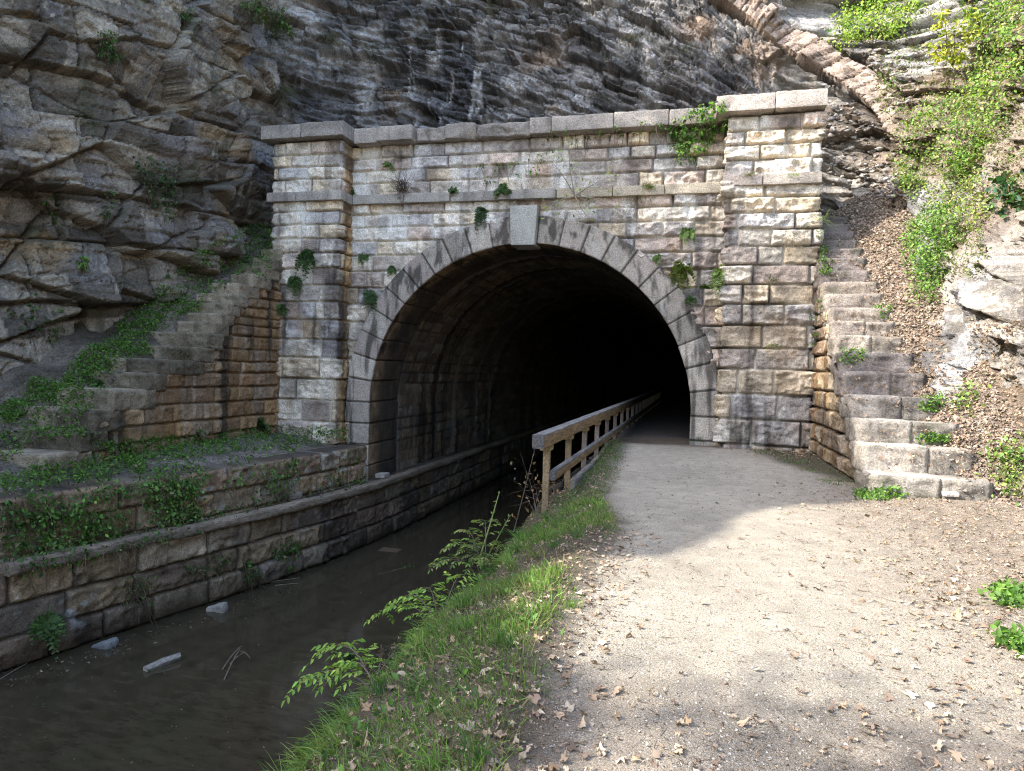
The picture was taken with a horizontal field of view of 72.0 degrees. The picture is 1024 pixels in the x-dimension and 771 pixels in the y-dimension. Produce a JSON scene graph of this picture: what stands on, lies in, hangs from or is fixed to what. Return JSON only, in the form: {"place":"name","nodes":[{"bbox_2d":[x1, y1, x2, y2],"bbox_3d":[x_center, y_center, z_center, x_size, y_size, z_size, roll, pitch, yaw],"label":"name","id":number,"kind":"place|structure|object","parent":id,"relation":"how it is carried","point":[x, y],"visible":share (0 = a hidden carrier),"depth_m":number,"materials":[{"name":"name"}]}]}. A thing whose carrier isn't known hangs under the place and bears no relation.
{"place":"outdoors","nodes":[
{"label":"outdoors","id":0,"kind":"place"},
{"bbox_2d":[0,225,271,449],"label":"soil slope","id":1,"kind":"structure","parent":0,"point":[53,363],"depth_m":15.21,"materials":[{"name":"brown soil"}]},
{"bbox_2d":[0,432,344,491],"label":"berm","id":2,"kind":"structure","parent":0,"point":[7,466],"depth_m":15.09,"materials":[{"name":"soil"}]},
{"bbox_2d":[0,249,284,473],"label":"stone staircase","id":3,"kind":"structure","parent":2,"relation":"on","point":[231,331],"depth_m":16.10,"materials":[{"name":"grey stone"}]},
{"bbox_2d":[91,379,103,387],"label":"fern","id":4,"kind":"object","parent":3,"relation":"attached to","point":[100,383],"visible":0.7,"depth_m":14.48,"materials":[{"name":"green plant"}]},
{"bbox_2d":[157,342,209,385],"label":"dry grass","id":5,"kind":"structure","parent":3,"relation":"on","point":[184,351],"depth_m":15.71,"materials":[{"name":"brown plant"}]},
{"bbox_2d":[0,213,349,491],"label":"ground cover","id":6,"kind":"object","parent":2,"relation":"on","point":[7,414],"visible":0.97,"depth_m":14.83,"materials":[{"name":"green plant"}]},
{"bbox_2d":[196,426,207,440],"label":"fern","id":7,"kind":"object","parent":2,"relation":"on","point":[201,432],"visible":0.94,"depth_m":15.92,"materials":[{"name":"green plant"}]},
{"bbox_2d":[257,416,270,435],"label":"fern","id":8,"kind":"object","parent":2,"relation":"on","point":[261,424],"visible":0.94,"depth_m":18.14,"materials":[{"name":"green plant"}]},
{"bbox_2d":[0,411,644,770],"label":"water","id":9,"kind":"structure","parent":0,"point":[101,712],"depth_m":10.53,"materials":[{"name":"brown liquid"}]},
{"bbox_2d":[91,637,118,649],"bbox_3d":[-6.452,4.134,11.170,0.366,0.292,0.247,2,1,15],"label":"stone","id":10,"kind":"object","parent":9,"relation":"in","point":[110,643],"visible":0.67,"depth_m":11.08,"materials":[{"name":"grey stone"}]},
{"bbox_2d":[143,652,180,671],"bbox_3d":[-5.222,4.143,10.537,0.127,0.160,0.546,3,2,36],"label":"floating log","id":11,"kind":"object","parent":9,"relation":"on","point":[164,660],"visible":1,"depth_m":10.50,"materials":[{"name":"grey wood"}]},
{"bbox_2d":[206,602,227,612],"bbox_3d":[-5.402,4.131,12.891,0.417,0.383,0.195,2,1,15],"label":"stone","id":12,"kind":"object","parent":9,"relation":"in","point":[221,607],"visible":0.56,"depth_m":12.82,"materials":[{"name":"grey stone"}]},
{"bbox_2d":[222,646,249,680],"bbox_3d":[-4.117,4.157,10.576,0.338,0.109,1.007,2,1,2],"label":"stick","id":13,"kind":"object","parent":9,"relation":"on","point":[235,657],"visible":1,"depth_m":10.64,"materials":[{"name":"grey wood"}]},
{"bbox_2d":[10,523,467,765],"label":"floating leaves","id":14,"kind":"object","parent":9,"relation":"on","point":[123,653],"visible":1,"depth_m":10.56,"materials":[{"name":"brown plant"}]},
{"bbox_2d":[294,742,308,755],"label":"leafy plant","id":15,"kind":"object","parent":9,"relation":"on","point":[297,746],"visible":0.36,"depth_m":8.21,"materials":[{"name":"green plant"}]},
{"bbox_2d":[0,399,627,671],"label":"canal wall","id":16,"kind":"structure","parent":9,"relation":"in","point":[94,610],"depth_m":13.52,"materials":[{"name":"stone"}]},
{"bbox_2d":[0,477,46,604],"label":"creeper","id":17,"kind":"object","parent":16,"relation":"attached to","point":[10,545],"visible":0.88,"depth_m":10.54,"materials":[{"name":"green plant"}]},
{"bbox_2d":[27,605,66,659],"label":"fern","id":18,"kind":"object","parent":16,"relation":"attached to","point":[49,626],"visible":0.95,"depth_m":10.49,"materials":[{"name":"green plant"}]},
{"bbox_2d":[14,450,202,559],"bbox_3d":[-7.219,2.195,12.268,2.226,1.864,3.333,2,1,15],"label":"creeper","id":19,"kind":"object","parent":16,"relation":"attached to","point":[68,515],"visible":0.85,"depth_m":11.66,"materials":[{"name":"green plant"}]},
{"bbox_2d":[117,569,165,626],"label":"creeper","id":20,"kind":"object","parent":16,"relation":"attached to","point":[143,596],"visible":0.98,"depth_m":11.86,"materials":[{"name":"green plant"}]},
{"bbox_2d":[130,455,215,536],"bbox_3d":[-6.361,2.165,13.069,1.663,1.675,1.843,1,2,-33],"label":"creeper","id":21,"kind":"object","parent":16,"relation":"attached to","point":[177,503],"visible":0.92,"depth_m":13.05,"materials":[{"name":"green plant"}]},
{"bbox_2d":[15,475,374,603],"bbox_3d":[-5.307,2.801,14.605,1.364,1.149,9.729,2,1,25],"label":"creeper","id":22,"kind":"object","parent":16,"relation":"attached to","point":[122,547],"visible":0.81,"depth_m":11.46,"materials":[{"name":"green plant"}]},
{"bbox_2d":[178,555,233,597],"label":"creeper","id":23,"kind":"object","parent":16,"relation":"attached to","point":[215,571],"visible":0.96,"depth_m":13.11,"materials":[{"name":"green plant"}]},
{"bbox_2d":[241,560,267,595],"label":"creeper","id":24,"kind":"object","parent":16,"relation":"attached to","point":[249,566],"visible":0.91,"depth_m":13.97,"materials":[{"name":"green plant"}]},
{"bbox_2d":[218,438,306,510],"bbox_3d":[-5.375,2.062,15.883,1.471,1.602,3.949,2,1,15],"label":"creeper","id":25,"kind":"object","parent":16,"relation":"attached to","point":[279,477],"visible":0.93,"depth_m":15.30,"materials":[{"name":"green plant"}]},
{"bbox_2d":[272,535,308,577],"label":"creeper","id":26,"kind":"object","parent":16,"relation":"attached to","point":[295,547],"visible":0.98,"depth_m":14.91,"materials":[{"name":"green plant"}]},
{"bbox_2d":[275,484,305,510],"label":"dry grass","id":27,"kind":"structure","parent":16,"relation":"attached to","point":[283,492],"depth_m":15.49,"materials":[{"name":"brown plant"}]},
{"bbox_2d":[0,409,595,576],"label":"stone coping","id":28,"kind":"structure","parent":16,"relation":"attached to","point":[232,520],"depth_m":14.04,"materials":[{"name":"grey stone"}]},
{"bbox_2d":[94,534,163,589],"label":"dry grass","id":29,"kind":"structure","parent":28,"relation":"hanging from","point":[132,544],"depth_m":11.48,"materials":[{"name":"brown plant"}]},
{"bbox_2d":[375,472,389,477],"bbox_3d":[-3.456,2.397,18.847,0.287,0.125,0.342,2,1,15],"label":"loose stone","id":30,"kind":"object","parent":28,"relation":"on","point":[382,475],"visible":1,"depth_m":18.72,"materials":[{"name":"grey stone"}]},
{"bbox_2d":[318,451,365,491],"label":"creeper","id":31,"kind":"object","parent":16,"relation":"attached to","point":[335,484],"visible":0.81,"depth_m":17.70,"materials":[{"name":"green plant"}]},
{"bbox_2d":[378,547,401,552],"bbox_3d":[-3.032,4.096,17.518,0.518,0.047,0.338,2,1,15],"label":"board","id":32,"kind":"object","parent":9,"relation":"on","point":[387,549],"visible":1,"depth_m":17.50,"materials":[{"name":"brown wood"}]},
{"bbox_2d":[551,448,601,493],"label":"towpath wall","id":33,"kind":"structure","parent":9,"relation":"in","point":[559,486],"depth_m":11.44,"materials":[{"name":"stone"}]},
{"bbox_2d":[313,31,347,65],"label":"dry grass","id":34,"kind":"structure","parent":0,"point":[327,34],"depth_m":21.82,"materials":[{"name":"plant"}]},
{"bbox_2d":[0,0,1023,404],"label":"cliff","id":35,"kind":"structure","parent":0,"point":[194,104],"depth_m":18.02,"materials":[{"name":"grey stone"}]},
{"bbox_2d":[7,293,48,348],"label":"cliff plant","id":36,"kind":"object","parent":35,"relation":"on","point":[29,318],"visible":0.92,"depth_m":14.59,"materials":[{"name":"green plant"}]},
{"bbox_2d":[29,195,63,231],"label":"cliff plant","id":37,"kind":"object","parent":35,"relation":"on","point":[47,208],"visible":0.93,"depth_m":15.26,"materials":[{"name":"green plant"}]},
{"bbox_2d":[45,308,64,348],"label":"cliff plant","id":38,"kind":"object","parent":35,"relation":"attached to","point":[54,331],"visible":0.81,"depth_m":15.11,"materials":[{"name":"green plant"}]},
{"bbox_2d":[76,255,94,286],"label":"cliff plant","id":39,"kind":"object","parent":35,"relation":"on","point":[82,267],"visible":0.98,"depth_m":15.20,"materials":[{"name":"green plant"}]},
{"bbox_2d":[90,189,121,240],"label":"cliff plant","id":40,"kind":"object","parent":35,"relation":"on","point":[107,215],"visible":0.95,"depth_m":15.71,"materials":[{"name":"green plant"}]},
{"bbox_2d":[94,30,123,79],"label":"cliff plant","id":41,"kind":"object","parent":35,"relation":"on","point":[110,53],"visible":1,"depth_m":15.29,"materials":[{"name":"green plant"}]},
{"bbox_2d":[130,156,178,232],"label":"cliff plant","id":42,"kind":"object","parent":35,"relation":"on","point":[155,192],"visible":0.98,"depth_m":16.37,"materials":[{"name":"green plant"}]},
{"bbox_2d":[175,7,198,35],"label":"cliff plant","id":43,"kind":"object","parent":35,"relation":"on","point":[184,16],"visible":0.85,"depth_m":17.48,"materials":[{"name":"green plant"}]},
{"bbox_2d":[239,0,294,39],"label":"cliff plant","id":44,"kind":"object","parent":35,"relation":"on","point":[284,24],"visible":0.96,"depth_m":21.29,"materials":[{"name":"green plant"}]},
{"bbox_2d":[258,28,296,78],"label":"dry grass","id":45,"kind":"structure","parent":35,"relation":"on","point":[275,36],"depth_m":21.40,"materials":[{"name":"plant"}]},
{"bbox_2d":[265,82,312,125],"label":"dry grass","id":46,"kind":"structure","parent":35,"relation":"on","point":[285,90],"depth_m":20.75,"materials":[{"name":"plant"}]},
{"bbox_2d":[0,32,1011,503],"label":"rubble","id":47,"kind":"object","parent":35,"relation":"on","point":[880,52],"visible":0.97,"depth_m":18.35,"materials":[{"name":"grey stone"}]},
{"bbox_2d":[0,21,1023,506],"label":"fallen leaves","id":48,"kind":"object","parent":35,"relation":"on","point":[896,287],"visible":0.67,"depth_m":12.79,"materials":[{"name":"brown plant"}]},
{"bbox_2d":[666,44,696,62],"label":"dry grass","id":49,"kind":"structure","parent":35,"relation":"on","point":[684,51],"depth_m":19.72,"materials":[{"name":"plant"}]},
{"bbox_2d":[818,0,926,51],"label":"shrub","id":50,"kind":"object","parent":35,"relation":"on","point":[848,16],"visible":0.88,"depth_m":19.72,"materials":[{"name":"green plant"}]},
{"bbox_2d":[870,57,911,113],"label":"shrub","id":51,"kind":"object","parent":35,"relation":"on","point":[877,85],"visible":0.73,"depth_m":18.38,"materials":[{"name":"green plant"}]},
{"bbox_2d":[923,63,957,95],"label":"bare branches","id":52,"kind":"object","parent":35,"relation":"on","point":[942,72],"visible":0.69,"depth_m":16.94,"materials":[{"name":"brown plant"}]},
{"bbox_2d":[921,8,986,68],"bbox_3d":[10.287,-7.925,16.294,1.671,1.153,1.274,0,2,-45],"label":"yellow sapling","id":53,"kind":"object","parent":35,"relation":"on","point":[956,60],"visible":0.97,"depth_m":16.17,"materials":[{"name":"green plant"}]},
{"bbox_2d":[891,49,1019,197],"bbox_3d":[9.673,-5.443,15.675,2.009,3.707,5.058,2,1,15],"label":"shrub","id":54,"kind":"object","parent":35,"relation":"on","point":[964,155],"visible":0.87,"depth_m":14.56,"materials":[{"name":"green plant"}]},
{"bbox_2d":[911,168,1000,237],"bbox_3d":[8.809,-3.475,13.632,1.307,1.913,3.616,2,1,15],"label":"shrub","id":55,"kind":"object","parent":35,"relation":"on","point":[966,185],"visible":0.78,"depth_m":13.67,"materials":[{"name":"green plant"}]},
{"bbox_2d":[959,0,1000,52],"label":"shrub","id":56,"kind":"object","parent":35,"relation":"on","point":[972,10],"visible":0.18,"depth_m":16.31,"materials":[{"name":"green plant"}]},
{"bbox_2d":[952,0,1023,68],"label":"shrub","id":57,"kind":"object","parent":35,"relation":"on","point":[1003,29],"visible":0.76,"depth_m":14.46,"materials":[{"name":"green plant"}]},
{"bbox_2d":[960,33,1023,109],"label":"shrub","id":58,"kind":"object","parent":35,"relation":"on","point":[1019,64],"visible":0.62,"depth_m":13.86,"materials":[{"name":"green plant"}]},
{"bbox_2d":[982,162,1023,218],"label":"shrub","id":59,"kind":"object","parent":35,"relation":"on","point":[1002,178],"visible":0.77,"depth_m":12.09,"materials":[{"name":"green plant"}]},
{"bbox_2d":[261,88,827,480],"bbox_3d":[8.956,-1.234,51.675,14.166,11.953,71.441,2,1,15],"label":"tunnel portal","id":60,"kind":"object","parent":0,"point":[514,319],"visible":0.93,"depth_m":18.54,"materials":[{"name":"stone"}]},
{"bbox_2d":[276,304,287,317],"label":"fern","id":61,"kind":"object","parent":60,"relation":"attached to","point":[280,310],"visible":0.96,"depth_m":18.92,"materials":[{"name":"green plant"}]},
{"bbox_2d":[286,275,302,305],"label":"fern","id":62,"kind":"object","parent":60,"relation":"attached to","point":[294,281],"visible":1,"depth_m":18.77,"materials":[{"name":"green plant"}]},
{"bbox_2d":[294,248,318,280],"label":"fern","id":63,"kind":"object","parent":60,"relation":"attached to","point":[305,256],"visible":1,"depth_m":18.69,"materials":[{"name":"green plant"}]},
{"bbox_2d":[357,253,368,266],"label":"fern","id":64,"kind":"object","parent":60,"relation":"attached to","point":[361,257],"visible":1,"depth_m":19.01,"materials":[{"name":"green plant"}]},
{"bbox_2d":[363,289,377,313],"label":"fern","id":65,"kind":"object","parent":60,"relation":"attached to","point":[370,295],"visible":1,"depth_m":18.88,"materials":[{"name":"green plant"}]},
{"bbox_2d":[387,265,396,276],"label":"fern","id":66,"kind":"object","parent":60,"relation":"attached to","point":[391,268],"visible":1,"depth_m":18.74,"materials":[{"name":"green plant"}]},
{"bbox_2d":[385,169,413,201],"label":"dead shrub","id":67,"kind":"object","parent":60,"relation":"on","point":[401,188],"visible":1,"depth_m":18.46,"materials":[{"name":"brown plant"}]},
{"bbox_2d":[473,206,488,234],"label":"fern","id":68,"kind":"object","parent":60,"relation":"attached to","point":[480,213],"visible":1,"depth_m":18.10,"materials":[{"name":"green plant"}]},
{"bbox_2d":[493,182,511,198],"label":"fern","id":69,"kind":"object","parent":60,"relation":"attached to","point":[503,188],"visible":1,"depth_m":17.77,"materials":[{"name":"green plant"}]},
{"bbox_2d":[473,154,543,200],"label":"creeper","id":70,"kind":"object","parent":60,"relation":"attached to","point":[530,171],"visible":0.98,"depth_m":17.97,"materials":[{"name":"brown plant"}]},
{"bbox_2d":[540,137,624,226],"bbox_3d":[1.784,-4.888,17.055,2.218,2.010,1.224,1,1,-12],"label":"bare sapling","id":71,"kind":"object","parent":60,"relation":"on","point":[579,196],"visible":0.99,"depth_m":17.20,"materials":[{"name":"brown plant"}]},
{"bbox_2d":[547,119,667,155],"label":"creeper","id":72,"kind":"object","parent":60,"relation":"attached to","point":[599,132],"visible":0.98,"depth_m":17.09,"materials":[{"name":"brown plant"}]},
{"bbox_2d":[620,191,655,228],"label":"dry grass","id":73,"kind":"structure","parent":60,"relation":"hanging from","point":[638,204],"depth_m":17.09,"materials":[{"name":"plant"}]},
{"bbox_2d":[640,180,659,191],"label":"grass tuft","id":74,"kind":"object","parent":60,"relation":"attached to","point":[647,186],"visible":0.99,"depth_m":16.94,"materials":[{"name":"green plant"}]},
{"bbox_2d":[667,260,695,293],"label":"fern","id":75,"kind":"object","parent":60,"relation":"attached to","point":[679,272],"visible":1,"depth_m":16.79,"materials":[{"name":"green plant"}]},
{"bbox_2d":[679,227,695,244],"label":"fern","id":76,"kind":"object","parent":60,"relation":"attached to","point":[687,233],"visible":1,"depth_m":16.81,"materials":[{"name":"green plant"}]},
{"bbox_2d":[684,294,696,306],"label":"fern","id":77,"kind":"object","parent":60,"relation":"attached to","point":[691,298],"visible":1,"depth_m":16.84,"materials":[{"name":"green plant"}]},
{"bbox_2d":[660,99,729,167],"bbox_3d":[4.567,-6.377,17.632,1.617,2.482,3.943,2,1,15],"label":"creeper","id":78,"kind":"object","parent":60,"relation":"attached to","point":[683,145],"visible":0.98,"depth_m":16.57,"materials":[{"name":"green plant"}]},
{"bbox_2d":[709,264,724,299],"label":"fern","id":79,"kind":"object","parent":60,"relation":"attached to","point":[717,274],"visible":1,"depth_m":16.17,"materials":[{"name":"green plant"}]},
{"bbox_2d":[758,228,823,271],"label":"dry grass","id":80,"kind":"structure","parent":60,"relation":"hanging from","point":[797,236],"depth_m":15.51,"materials":[{"name":"plant"}]},
{"bbox_2d":[623,31,653,51],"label":"dry grass","id":81,"kind":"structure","parent":0,"point":[634,39],"depth_m":20.36,"materials":[{"name":"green plant"}]},
{"bbox_2d":[614,388,690,443],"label":"tunnel path","id":82,"kind":"structure","parent":0,"point":[666,419],"depth_m":23.85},
{"bbox_2d":[532,388,662,512],"bbox_3d":[5.208,1.142,27.791,0.266,1.575,38.623,2,1,15],"label":"wooden railing","id":83,"kind":"object","parent":82,"relation":"on","point":[544,441],"visible":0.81,"depth_m":12.26,"materials":[{"name":"brown wood"}]},
{"bbox_2d":[309,439,1023,770],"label":"towpath","id":84,"kind":"structure","parent":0,"point":[718,533],"depth_m":4.53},
{"bbox_2d":[281,638,382,707],"bbox_3d":[-1.052,1.774,4.378,0.618,0.351,0.564,2,1,15],"label":"sapling","id":85,"kind":"object","parent":84,"relation":"on","point":[349,664],"visible":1,"depth_m":4.28,"materials":[{"name":"green plant"}]},
{"bbox_2d":[363,571,483,648],"bbox_3d":[-0.796,1.897,6.050,0.872,0.583,0.954,2,1,30],"label":"sapling","id":86,"kind":"object","parent":84,"relation":"on","point":[411,605],"visible":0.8,"depth_m":6.01,"materials":[{"name":"green plant"}]},
{"bbox_2d":[427,519,516,583],"bbox_3d":[-0.383,1.708,7.093,0.626,0.602,1.073,3,2,42],"label":"sapling","id":87,"kind":"object","parent":84,"relation":"on","point":[481,560],"visible":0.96,"depth_m":7.06,"materials":[{"name":"green plant"}]},
{"bbox_2d":[510,459,569,518],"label":"bramble","id":88,"kind":"object","parent":84,"relation":"on","point":[538,481],"visible":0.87,"depth_m":9.73,"materials":[{"name":"brown plant"}]},
{"bbox_2d":[257,439,857,770],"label":"bank grass","id":89,"kind":"structure","parent":84,"relation":"on","point":[540,583],"depth_m":4.17,"materials":[{"name":"green plant"}]},
{"bbox_2d":[362,636,400,698],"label":"weed stalk","id":90,"kind":"object","parent":89,"relation":"on","point":[394,646],"visible":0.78,"depth_m":4.72,"materials":[{"name":"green plant"}]},
{"bbox_2d":[376,645,386,670],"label":"weed stalk","id":91,"kind":"object","parent":89,"relation":"on","point":[382,652],"visible":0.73,"depth_m":4.84,"materials":[{"name":"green plant"}]},
{"bbox_2d":[480,491,499,557],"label":"weed stalk","id":92,"kind":"object","parent":89,"relation":"on","point":[489,524],"visible":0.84,"depth_m":7.63,"materials":[{"name":"green plant"}]},
{"bbox_2d":[513,445,535,531],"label":"weed stalk","id":93,"kind":"object","parent":89,"relation":"on","point":[524,490],"visible":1,"depth_m":9.04,"materials":[{"name":"brown plant"}]},
{"bbox_2d":[303,443,1023,770],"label":"leaf litter","id":94,"kind":"object","parent":84,"relation":"on","point":[571,745],"visible":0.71,"depth_m":4.26,"materials":[{"name":"brown plant"}]},
{"bbox_2d":[312,225,1023,770],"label":"weeds","id":95,"kind":"object","parent":84,"relation":"on","point":[1010,595],"visible":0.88,"depth_m":5.25,"materials":[{"name":"green plant"}]},
{"bbox_2d":[530,448,1023,770],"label":"twigs","id":96,"kind":"object","parent":84,"relation":"on","point":[809,625],"visible":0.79,"depth_m":5.03,"materials":[{"name":"wood"}]},
{"bbox_2d":[807,216,993,501],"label":"stone staircase","id":97,"kind":"structure","parent":84,"relation":"on","point":[839,428],"depth_m":12.22,"materials":[{"name":"grey stone"}]},
{"bbox_2d":[941,491,958,496],"bbox_3d":[6.126,1.515,9.860,0.206,0.074,0.144,2,1,15],"label":"loose stone","id":98,"kind":"object","parent":84,"relation":"on","point":[950,493],"visible":1,"depth_m":9.80,"materials":[{"name":"white stone"}]},
{"bbox_2d":[526,479,1023,770],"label":"gravel","id":99,"kind":"structure","parent":0,"point":[767,756],"depth_m":3.91,"materials":[{"name":"beige gravel"}]},
{"bbox_2d":[821,185,1023,504],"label":"leafy slope","id":100,"kind":"structure","parent":0,"point":[1019,400],"depth_m":12.17,"materials":[{"name":"soil"}]},
{"bbox_2d":[890,151,928,206],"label":"shrub","id":101,"kind":"object","parent":100,"relation":"on","point":[903,182],"visible":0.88,"depth_m":15.78,"materials":[{"name":"green plant"}]},
{"bbox_2d":[838,0,1023,311],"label":"undergrowth","id":102,"kind":"object","parent":100,"relation":"on","point":[1007,136],"visible":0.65,"depth_m":14.56,"materials":[{"name":"green plant"}]},
{"bbox_2d":[895,189,968,310],"bbox_3d":[8.275,-2.504,14.131,1.309,3.010,2.737,2,1,15],"label":"shrub","id":103,"kind":"object","parent":100,"relation":"on","point":[941,235],"visible":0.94,"depth_m":13.77,"materials":[{"name":"green plant"}]},
{"bbox_2d":[946,377,993,417],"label":"shrub","id":104,"kind":"object","parent":100,"relation":"on","point":[967,393],"visible":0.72,"depth_m":11.11,"materials":[{"name":"green plant"}]},
{"bbox_2d":[974,428,1023,505],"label":"shrub","id":105,"kind":"object","parent":100,"relation":"on","point":[1001,455],"visible":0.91,"depth_m":9.97,"materials":[{"name":"green plant"}]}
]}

